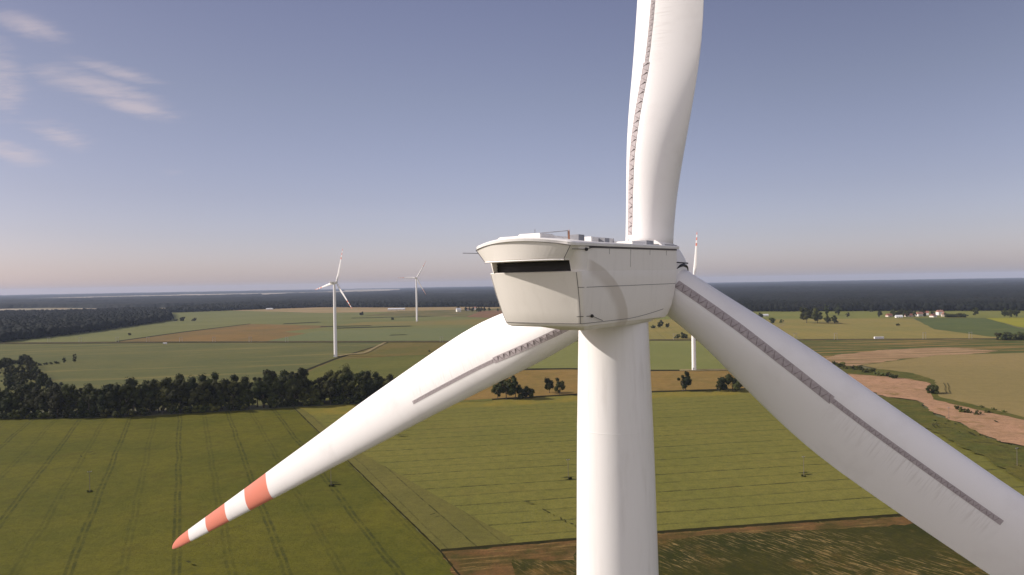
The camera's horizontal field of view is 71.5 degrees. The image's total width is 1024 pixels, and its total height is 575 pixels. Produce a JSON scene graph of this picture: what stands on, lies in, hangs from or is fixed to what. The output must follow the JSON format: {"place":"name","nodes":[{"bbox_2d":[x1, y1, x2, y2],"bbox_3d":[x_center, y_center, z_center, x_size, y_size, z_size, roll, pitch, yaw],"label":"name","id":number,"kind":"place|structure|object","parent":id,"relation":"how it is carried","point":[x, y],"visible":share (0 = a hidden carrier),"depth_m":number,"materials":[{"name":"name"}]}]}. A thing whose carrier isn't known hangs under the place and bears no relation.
{"place":"outdoors","nodes":[
{"label":"outdoors","id":0,"kind":"place"},
{"bbox_2d":[117,324,246,341],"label":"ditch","id":1,"kind":"object","parent":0,"point":[178,332],"visible":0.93,"depth_m":1489.15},
{"bbox_2d":[0,342,386,411],"bbox_3d":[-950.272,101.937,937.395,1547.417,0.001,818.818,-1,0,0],"label":"field","id":2,"kind":"structure","parent":0,"point":[97,365],"depth_m":928.77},
{"bbox_2d":[126,324,322,341],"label":"field","id":3,"kind":"structure","parent":0,"point":[259,332],"depth_m":1403.79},
{"bbox_2d":[0,408,453,574],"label":"field","id":4,"kind":"structure","parent":0,"point":[148,500],"depth_m":298.22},
{"bbox_2d":[0,311,489,341],"bbox_3d":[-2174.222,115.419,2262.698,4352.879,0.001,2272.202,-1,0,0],"label":"field","id":5,"kind":"structure","parent":0,"point":[209,319],"depth_m":1825.76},
{"bbox_2d":[293,342,388,375],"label":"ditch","id":6,"kind":"object","parent":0,"point":[334,359],"visible":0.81,"depth_m":873.87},
{"bbox_2d":[227,306,499,312],"bbox_3d":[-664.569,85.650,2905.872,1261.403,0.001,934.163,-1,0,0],"label":"field","id":7,"kind":"structure","parent":0,"point":[338,309],"depth_m":2764.11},
{"bbox_2d":[269,328,469,340],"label":"field","id":8,"kind":"structure","parent":0,"point":[428,334],"depth_m":1300.78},
{"bbox_2d":[293,407,459,574],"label":"ditch","id":9,"kind":"object","parent":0,"point":[441,552],"visible":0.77,"depth_m":281.39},
{"bbox_2d":[308,342,447,403],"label":"field","id":10,"kind":"structure","parent":0,"point":[401,348],"depth_m":995.06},
{"bbox_2d":[366,371,383,383],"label":"broadleaf tree","id":11,"kind":"object","parent":10,"relation":"on","point":[375,375],"visible":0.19,"depth_m":561.79,"materials":[{"name":"green plant"}]},
{"bbox_2d":[297,355,491,403],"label":"field","id":12,"kind":"structure","parent":0,"point":[396,366],"depth_m":803.90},
{"bbox_2d":[293,367,312,402],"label":"broadleaf tree","id":13,"kind":"object","parent":12,"relation":"on","point":[305,381],"visible":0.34,"depth_m":555.41,"materials":[{"name":"green plant"}]},
{"bbox_2d":[329,363,354,399],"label":"broadleaf tree","id":14,"kind":"object","parent":12,"relation":"on","point":[346,370],"visible":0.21,"depth_m":567.57,"materials":[{"name":"green plant"}]},
{"bbox_2d":[297,409,513,549],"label":"field","id":15,"kind":"structure","parent":0,"point":[447,525],"depth_m":285.81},
{"bbox_2d":[342,319,487,324],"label":"field","id":16,"kind":"structure","parent":0,"point":[460,322],"depth_m":1706.08,"materials":[{"name":"plant"}]},
{"bbox_2d":[366,308,500,316],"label":"field","id":17,"kind":"structure","parent":0,"point":[462,313],"depth_m":2263.16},
{"bbox_2d":[467,310,501,317],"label":"field","id":18,"kind":"structure","parent":0,"point":[487,314],"depth_m":2112.28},
{"bbox_2d":[0,338,995,343],"bbox_3d":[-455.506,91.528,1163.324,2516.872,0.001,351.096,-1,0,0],"label":"road","id":19,"kind":"structure","parent":0,"point":[436,341],"depth_m":1169.32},
{"bbox_2d":[0,289,1023,561],"bbox_3d":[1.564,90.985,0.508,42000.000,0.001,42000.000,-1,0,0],"label":"ground","id":20,"kind":"structure","parent":0,"point":[224,409],"depth_m":542.43,"materials":[{"name":"plant"}]},
{"bbox_2d":[0,391,19,411],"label":"broadleaf tree","id":21,"kind":"object","parent":20,"relation":"on","point":[5,403],"visible":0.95,"depth_m":511.23,"materials":[{"name":"green plant"}]},
{"bbox_2d":[6,409,20,418],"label":"bush","id":22,"kind":"object","parent":20,"relation":"on","point":[12,415],"visible":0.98,"depth_m":508.01,"materials":[{"name":"green plant"}]},
{"bbox_2d":[10,393,22,413],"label":"broadleaf tree","id":23,"kind":"object","parent":20,"relation":"on","point":[15,404],"visible":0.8,"depth_m":512.92,"materials":[{"name":"green plant"}]},
{"bbox_2d":[13,387,23,408],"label":"broadleaf tree","id":24,"kind":"object","parent":20,"relation":"on","point":[18,391],"visible":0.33,"depth_m":522.85,"materials":[{"name":"green plant"}]},
{"bbox_2d":[17,393,34,415],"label":"broadleaf tree","id":25,"kind":"object","parent":20,"relation":"on","point":[26,408],"visible":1,"depth_m":510.01,"materials":[{"name":"green plant"}]},
{"bbox_2d":[24,389,45,417],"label":"broadleaf tree","id":26,"kind":"object","parent":20,"relation":"on","point":[37,396],"visible":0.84,"depth_m":512.32,"materials":[{"name":"green plant"}]},
{"bbox_2d":[36,373,50,388],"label":"broadleaf tree","id":27,"kind":"object","parent":20,"relation":"on","point":[42,381],"visible":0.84,"depth_m":660.48,"materials":[{"name":"green plant"}]},
{"bbox_2d":[37,387,56,413],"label":"broadleaf tree","id":28,"kind":"object","parent":20,"relation":"on","point":[43,404],"visible":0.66,"depth_m":512.31,"materials":[{"name":"green plant"}]},
{"bbox_2d":[45,384,68,417],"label":"broadleaf tree","id":29,"kind":"object","parent":20,"relation":"on","point":[58,402],"visible":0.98,"depth_m":508.75,"materials":[{"name":"green plant"}]},
{"bbox_2d":[58,383,78,408],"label":"broadleaf tree","id":30,"kind":"object","parent":20,"relation":"on","point":[64,391],"visible":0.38,"depth_m":520.46,"materials":[{"name":"green plant"}]},
{"bbox_2d":[64,384,81,408],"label":"broadleaf tree","id":31,"kind":"object","parent":20,"relation":"on","point":[73,393],"visible":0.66,"depth_m":520.20,"materials":[{"name":"green plant"}]},
{"bbox_2d":[70,407,84,417],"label":"bush","id":32,"kind":"object","parent":20,"relation":"on","point":[80,411],"visible":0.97,"depth_m":508.37,"materials":[{"name":"green plant"}]},
{"bbox_2d":[0,306,173,341],"bbox_3d":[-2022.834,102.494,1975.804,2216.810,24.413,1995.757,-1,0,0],"label":"forest","id":33,"kind":"object","parent":20,"relation":"on","point":[20,324],"visible":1,"depth_m":1810.33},
{"bbox_2d":[76,385,98,411],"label":"broadleaf tree","id":34,"kind":"object","parent":20,"relation":"on","point":[87,402],"visible":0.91,"depth_m":514.68,"materials":[{"name":"green plant"}]},
{"bbox_2d":[85,408,99,417],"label":"bush","id":35,"kind":"object","parent":20,"relation":"on","point":[91,414],"visible":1,"depth_m":507.76,"materials":[{"name":"green plant"}]},
{"bbox_2d":[91,384,116,416],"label":"broadleaf tree","id":36,"kind":"object","parent":20,"relation":"on","point":[101,397],"visible":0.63,"depth_m":508.70,"materials":[{"name":"green plant"}]},
{"bbox_2d":[100,407,111,417],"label":"bush","id":37,"kind":"object","parent":20,"relation":"on","point":[104,413],"visible":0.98,"depth_m":507.19,"materials":[{"name":"green plant"}]},
{"bbox_2d":[102,382,126,412],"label":"broadleaf tree","id":38,"kind":"object","parent":20,"relation":"on","point":[113,402],"visible":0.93,"depth_m":508.94,"materials":[{"name":"green plant"}]},
{"bbox_2d":[110,407,124,416],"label":"bush","id":39,"kind":"object","parent":20,"relation":"on","point":[115,413],"visible":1,"depth_m":506.95,"materials":[{"name":"green plant"}]},
{"bbox_2d":[118,383,131,416],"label":"broadleaf tree","id":40,"kind":"object","parent":20,"relation":"on","point":[127,396],"visible":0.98,"depth_m":510.64,"materials":[{"name":"green plant"}]},
{"bbox_2d":[123,377,136,409],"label":"broadleaf tree","id":41,"kind":"object","parent":20,"relation":"on","point":[129,381],"visible":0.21,"depth_m":519.77,"materials":[{"name":"green plant"}]},
{"bbox_2d":[126,385,140,413],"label":"broadleaf tree","id":42,"kind":"object","parent":20,"relation":"on","point":[131,401],"visible":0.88,"depth_m":515.16,"materials":[{"name":"green plant"}]},
{"bbox_2d":[132,383,152,407],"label":"broadleaf tree","id":43,"kind":"object","parent":20,"relation":"on","point":[146,392],"visible":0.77,"depth_m":515.97,"materials":[{"name":"green plant"}]},
{"bbox_2d":[132,381,156,407],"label":"broadleaf tree","id":44,"kind":"object","parent":20,"relation":"on","point":[151,385],"visible":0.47,"depth_m":519.16,"materials":[{"name":"green plant"}]},
{"bbox_2d":[137,407,151,415],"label":"bush","id":45,"kind":"object","parent":20,"relation":"on","point":[144,411],"visible":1,"depth_m":512.08,"materials":[{"name":"green plant"}]},
{"bbox_2d":[149,380,163,412],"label":"broadleaf tree","id":46,"kind":"object","parent":20,"relation":"on","point":[158,385],"visible":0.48,"depth_m":525.38,"materials":[{"name":"green plant"}]},
{"bbox_2d":[153,392,168,413],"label":"broadleaf tree","id":47,"kind":"object","parent":20,"relation":"on","point":[163,402],"visible":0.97,"depth_m":518.02,"materials":[{"name":"green plant"}]},
{"bbox_2d":[152,377,173,411],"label":"broadleaf tree","id":48,"kind":"object","parent":20,"relation":"on","point":[164,382],"visible":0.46,"depth_m":523.59,"materials":[{"name":"green plant"}]},
{"bbox_2d":[159,387,178,412],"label":"broadleaf tree","id":49,"kind":"object","parent":20,"relation":"on","point":[162,396],"visible":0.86,"depth_m":520.13,"materials":[{"name":"green plant"}]},
{"bbox_2d":[167,382,189,412],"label":"broadleaf tree","id":50,"kind":"object","parent":20,"relation":"on","point":[178,393],"visible":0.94,"depth_m":520.32,"materials":[{"name":"green plant"}]},
{"bbox_2d":[171,377,193,403],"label":"broadleaf tree","id":51,"kind":"object","parent":20,"relation":"on","point":[177,382],"visible":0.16,"depth_m":527.16,"materials":[{"name":"green plant"}]},
{"bbox_2d":[187,386,204,412],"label":"broadleaf tree","id":52,"kind":"object","parent":20,"relation":"on","point":[195,397],"visible":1,"depth_m":519.53,"materials":[{"name":"green plant"}]},
{"bbox_2d":[185,375,207,391],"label":"broadleaf tree","id":53,"kind":"object","parent":20,"relation":"on","point":[192,384],"visible":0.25,"depth_m":530.73,"materials":[{"name":"green plant"}]},
{"bbox_2d":[195,381,210,405],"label":"broadleaf tree","id":54,"kind":"object","parent":20,"relation":"on","point":[202,384],"visible":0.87,"depth_m":522.80,"materials":[{"name":"green plant"}]},
{"bbox_2d":[207,371,220,397],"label":"broadleaf tree","id":55,"kind":"object","parent":20,"relation":"on","point":[214,375],"visible":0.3,"depth_m":544.29,"materials":[{"name":"green plant"}]},
{"bbox_2d":[210,378,231,408],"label":"broadleaf tree","id":56,"kind":"object","parent":20,"relation":"on","point":[217,386],"visible":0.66,"depth_m":531.62,"materials":[{"name":"green plant"}]},
{"bbox_2d":[227,381,237,409],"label":"broadleaf tree","id":57,"kind":"object","parent":20,"relation":"on","point":[232,398],"visible":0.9,"depth_m":531.95,"materials":[{"name":"green plant"}]},
{"bbox_2d":[225,400,240,410],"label":"bush","id":58,"kind":"object","parent":20,"relation":"on","point":[236,404],"visible":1,"depth_m":527.02,"materials":[{"name":"green plant"}]},
{"bbox_2d":[227,375,246,400],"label":"broadleaf tree","id":59,"kind":"object","parent":20,"relation":"on","point":[240,386],"visible":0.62,"depth_m":536.49,"materials":[{"name":"green plant"}]},
{"bbox_2d":[233,375,251,402],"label":"broadleaf tree","id":60,"kind":"object","parent":20,"relation":"on","point":[248,384],"visible":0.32,"depth_m":539.27,"materials":[{"name":"green plant"}]},
{"bbox_2d":[240,388,256,408],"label":"broadleaf tree","id":61,"kind":"object","parent":20,"relation":"on","point":[250,400],"visible":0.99,"depth_m":532.11,"materials":[{"name":"green plant"}]},
{"bbox_2d":[250,371,273,405],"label":"broadleaf tree","id":62,"kind":"object","parent":20,"relation":"on","point":[271,375],"visible":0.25,"depth_m":546.64,"materials":[{"name":"green plant"}]},
{"bbox_2d":[250,373,274,407],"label":"broadleaf tree","id":63,"kind":"object","parent":20,"relation":"on","point":[258,389],"visible":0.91,"depth_m":537.31,"materials":[{"name":"green plant"}]},
{"bbox_2d":[266,385,277,403],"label":"broadleaf tree","id":64,"kind":"object","parent":20,"relation":"on","point":[271,398],"visible":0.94,"depth_m":538.47,"materials":[{"name":"green plant"}]},
{"bbox_2d":[276,374,286,401],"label":"broadleaf tree","id":65,"kind":"object","parent":20,"relation":"on","point":[282,391],"visible":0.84,"depth_m":540.14,"materials":[{"name":"green plant"}]},
{"bbox_2d":[274,369,297,400],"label":"broadleaf tree","id":66,"kind":"object","parent":20,"relation":"on","point":[278,386],"visible":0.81,"depth_m":540.19,"materials":[{"name":"green plant"}]},
{"bbox_2d":[285,374,306,405],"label":"broadleaf tree","id":67,"kind":"object","parent":20,"relation":"on","point":[297,388],"visible":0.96,"depth_m":541.22,"materials":[{"name":"green plant"}]},
{"bbox_2d":[316,375,327,400],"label":"broadleaf tree","id":68,"kind":"object","parent":20,"relation":"on","point":[321,379],"visible":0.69,"depth_m":549.37,"materials":[{"name":"green plant"}]},
{"bbox_2d":[320,377,336,404],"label":"broadleaf tree","id":69,"kind":"object","parent":20,"relation":"on","point":[329,387],"visible":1,"depth_m":545.97,"materials":[{"name":"green plant"}]},
{"bbox_2d":[165,297,499,311],"bbox_3d":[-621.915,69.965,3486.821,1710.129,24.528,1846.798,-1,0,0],"label":"forest","id":70,"kind":"object","parent":20,"relation":"on","point":[243,305],"visible":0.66,"depth_m":2992.97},
{"bbox_2d":[316,249,351,356],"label":"wind turbine","id":71,"kind":"object","parent":20,"relation":"on","point":[334,316],"visible":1,"depth_m":918.16,"materials":[{"name":"white paint"}]},
{"bbox_2d":[334,377,347,395],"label":"broadleaf tree","id":72,"kind":"object","parent":20,"relation":"on","point":[339,386],"visible":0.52,"depth_m":558.09,"materials":[{"name":"green plant"}]},
{"bbox_2d":[340,381,350,400],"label":"broadleaf tree","id":73,"kind":"object","parent":20,"relation":"on","point":[344,393],"visible":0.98,"depth_m":551.76,"materials":[{"name":"green plant"}]},
{"bbox_2d":[347,374,367,399],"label":"broadleaf tree","id":74,"kind":"object","parent":20,"relation":"on","point":[359,390],"visible":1,"depth_m":550.29,"materials":[{"name":"green plant"}]},
{"bbox_2d":[357,377,373,395],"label":"broadleaf tree","id":75,"kind":"object","parent":20,"relation":"on","point":[369,382],"visible":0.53,"depth_m":556.02,"materials":[{"name":"green plant"}]},
{"bbox_2d":[368,377,379,395],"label":"broadleaf tree","id":76,"kind":"object","parent":20,"relation":"on","point":[373,388],"visible":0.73,"depth_m":552.03,"materials":[{"name":"green plant"}]},
{"bbox_2d":[380,374,393,386],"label":"broadleaf tree","id":77,"kind":"object","parent":20,"relation":"on","point":[388,380],"visible":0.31,"depth_m":557.79,"materials":[{"name":"green plant"}]},
{"bbox_2d":[400,262,425,321],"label":"wind turbine","id":78,"kind":"object","parent":20,"relation":"on","point":[416,291],"visible":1,"depth_m":1773.31,"materials":[{"name":"white paint"}]},
{"bbox_2d":[491,381,501,398],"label":"broadleaf tree","id":79,"kind":"object","parent":20,"relation":"on","point":[495,388],"visible":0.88,"depth_m":560.19,"materials":[{"name":"green plant"}]},
{"bbox_2d":[498,378,511,398],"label":"broadleaf tree","id":80,"kind":"object","parent":20,"relation":"on","point":[503,388],"visible":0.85,"depth_m":558.19,"materials":[{"name":"green plant"}]},
{"bbox_2d":[0,278,1023,308],"bbox_3d":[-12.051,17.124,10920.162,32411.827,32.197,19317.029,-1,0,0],"label":"forest","id":81,"kind":"object","parent":20,"relation":"on","point":[914,290],"visible":0.63,"depth_m":4550.42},
{"bbox_2d":[505,376,522,398],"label":"broadleaf tree","id":82,"kind":"object","parent":20,"relation":"on","point":[514,388],"visible":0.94,"depth_m":556.41,"materials":[{"name":"green plant"}]},
{"bbox_2d":[517,386,535,398],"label":"bush","id":83,"kind":"object","parent":20,"relation":"on","point":[526,391],"visible":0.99,"depth_m":558.21,"materials":[{"name":"green plant"}]},
{"bbox_2d":[554,378,565,394],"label":"broadleaf tree","id":84,"kind":"object","parent":20,"relation":"on","point":[558,384],"visible":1,"depth_m":574.09,"materials":[{"name":"green plant"}]},
{"bbox_2d":[172,0,1023,574],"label":"wind turbine","id":85,"kind":"object","parent":20,"relation":"on","point":[602,302],"visible":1,"depth_m":28.15,"materials":[{"name":"paint"}]},
{"bbox_2d":[677,371,691,390],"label":"broadleaf tree","id":86,"kind":"object","parent":20,"relation":"on","point":[685,382],"visible":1,"depth_m":582.22,"materials":[{"name":"green plant"}]},
{"bbox_2d":[691,234,696,369],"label":"wind turbine","id":87,"kind":"object","parent":20,"relation":"on","point":[693,340],"visible":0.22,"depth_m":716.41,"materials":[{"name":"white paint"}]},
{"bbox_2d":[719,373,742,390],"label":"bush","id":88,"kind":"object","parent":20,"relation":"on","point":[728,379],"visible":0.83,"depth_m":578.39,"materials":[{"name":"green plant"}]},
{"bbox_2d":[799,306,811,322],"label":"broadleaf tree","id":89,"kind":"object","parent":20,"relation":"on","point":[804,314],"visible":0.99,"depth_m":1436.04,"materials":[{"name":"green plant"}]},
{"bbox_2d":[809,308,822,322],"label":"broadleaf tree","id":90,"kind":"object","parent":20,"relation":"on","point":[815,315],"visible":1,"depth_m":1421.64,"materials":[{"name":"green plant"}]},
{"bbox_2d":[731,296,1023,311],"bbox_3d":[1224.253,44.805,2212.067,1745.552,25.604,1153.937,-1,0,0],"label":"forest","id":91,"kind":"object","parent":20,"relation":"on","point":[847,305],"visible":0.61,"depth_m":1926.34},
{"bbox_2d":[925,383,939,393],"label":"bush","id":92,"kind":"object","parent":20,"relation":"on","point":[933,388],"visible":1,"depth_m":546.30,"materials":[{"name":"green plant"}]},
{"bbox_2d":[0,0,1023,294],"label":"sky","id":93,"kind":"structure","parent":0,"point":[146,145],"materials":[{"name":"blue"}]},
{"bbox_2d":[298,389,750,415],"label":"field","id":94,"kind":"structure","parent":0,"point":[329,410],"depth_m":548.54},
{"bbox_2d":[464,369,744,399],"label":"field","id":95,"kind":"structure","parent":0,"point":[660,380],"depth_m":648.58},
{"bbox_2d":[544,377,553,392],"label":"broadleaf tree","id":96,"kind":"object","parent":95,"relation":"on","point":[549,382],"visible":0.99,"depth_m":583.40,"materials":[{"name":"green plant"}]},
{"bbox_2d":[492,388,744,399],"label":"ditch","id":97,"kind":"object","parent":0,"point":[652,391],"visible":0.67,"depth_m":582.30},
{"bbox_2d":[525,368,727,370],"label":"ditch","id":98,"kind":"object","parent":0,"point":[577,369],"visible":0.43,"depth_m":745.94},
{"bbox_2d":[529,340,725,369],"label":"field","id":99,"kind":"structure","parent":0,"point":[670,354],"depth_m":844.50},
{"bbox_2d":[294,394,1023,543],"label":"field","id":100,"kind":"structure","parent":0,"point":[728,460],"depth_m":348.59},
{"bbox_2d":[441,514,901,550],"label":"ditch","id":101,"kind":"object","parent":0,"point":[668,531],"visible":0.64,"depth_m":260.30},
{"bbox_2d":[443,516,912,574],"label":"soil margin","id":102,"kind":"object","parent":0,"point":[494,561],"visible":0.69,"depth_m":242.83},
{"bbox_2d":[680,369,726,370],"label":"path","id":103,"kind":"structure","parent":0,"point":[701,369],"depth_m":715.59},
{"bbox_2d":[442,516,988,574],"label":"field","id":104,"kind":"structure","parent":0,"point":[908,549],"depth_m":233.34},
{"bbox_2d":[648,318,995,338],"bbox_3d":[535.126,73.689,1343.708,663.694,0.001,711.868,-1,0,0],"label":"field","id":105,"kind":"structure","parent":0,"point":[885,328],"depth_m":1242.00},
{"bbox_2d":[657,310,1023,318],"bbox_3d":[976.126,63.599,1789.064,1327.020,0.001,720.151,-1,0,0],"label":"field","id":106,"kind":"structure","parent":0,"point":[857,314],"depth_m":1714.47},
{"bbox_2d":[825,347,995,366],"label":"field","id":107,"kind":"structure","parent":0,"point":[869,357],"depth_m":826.72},
{"bbox_2d":[798,339,1023,364],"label":"field","id":108,"kind":"structure","parent":0,"point":[826,348],"depth_m":935.27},
{"bbox_2d":[835,365,1023,419],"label":"grass bank","id":109,"kind":"structure","parent":0,"point":[908,375],"depth_m":622.04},
{"bbox_2d":[848,374,1023,445],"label":"field","id":110,"kind":"structure","parent":0,"point":[1007,429],"depth_m":477.69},
{"bbox_2d":[863,353,1023,416],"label":"field","id":111,"kind":"structure","parent":0,"point":[992,381],"depth_m":643.57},
{"bbox_2d":[880,396,1023,480],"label":"grass bank","id":112,"kind":"structure","parent":0,"point":[1003,455],"depth_m":393.81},
{"bbox_2d":[914,318,1023,336],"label":"field","id":113,"kind":"structure","parent":0,"point":[984,327],"depth_m":1277.52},
{"bbox_2d":[987,317,1023,327],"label":"field","id":114,"kind":"structure","parent":0,"point":[1017,321],"depth_m":1406.00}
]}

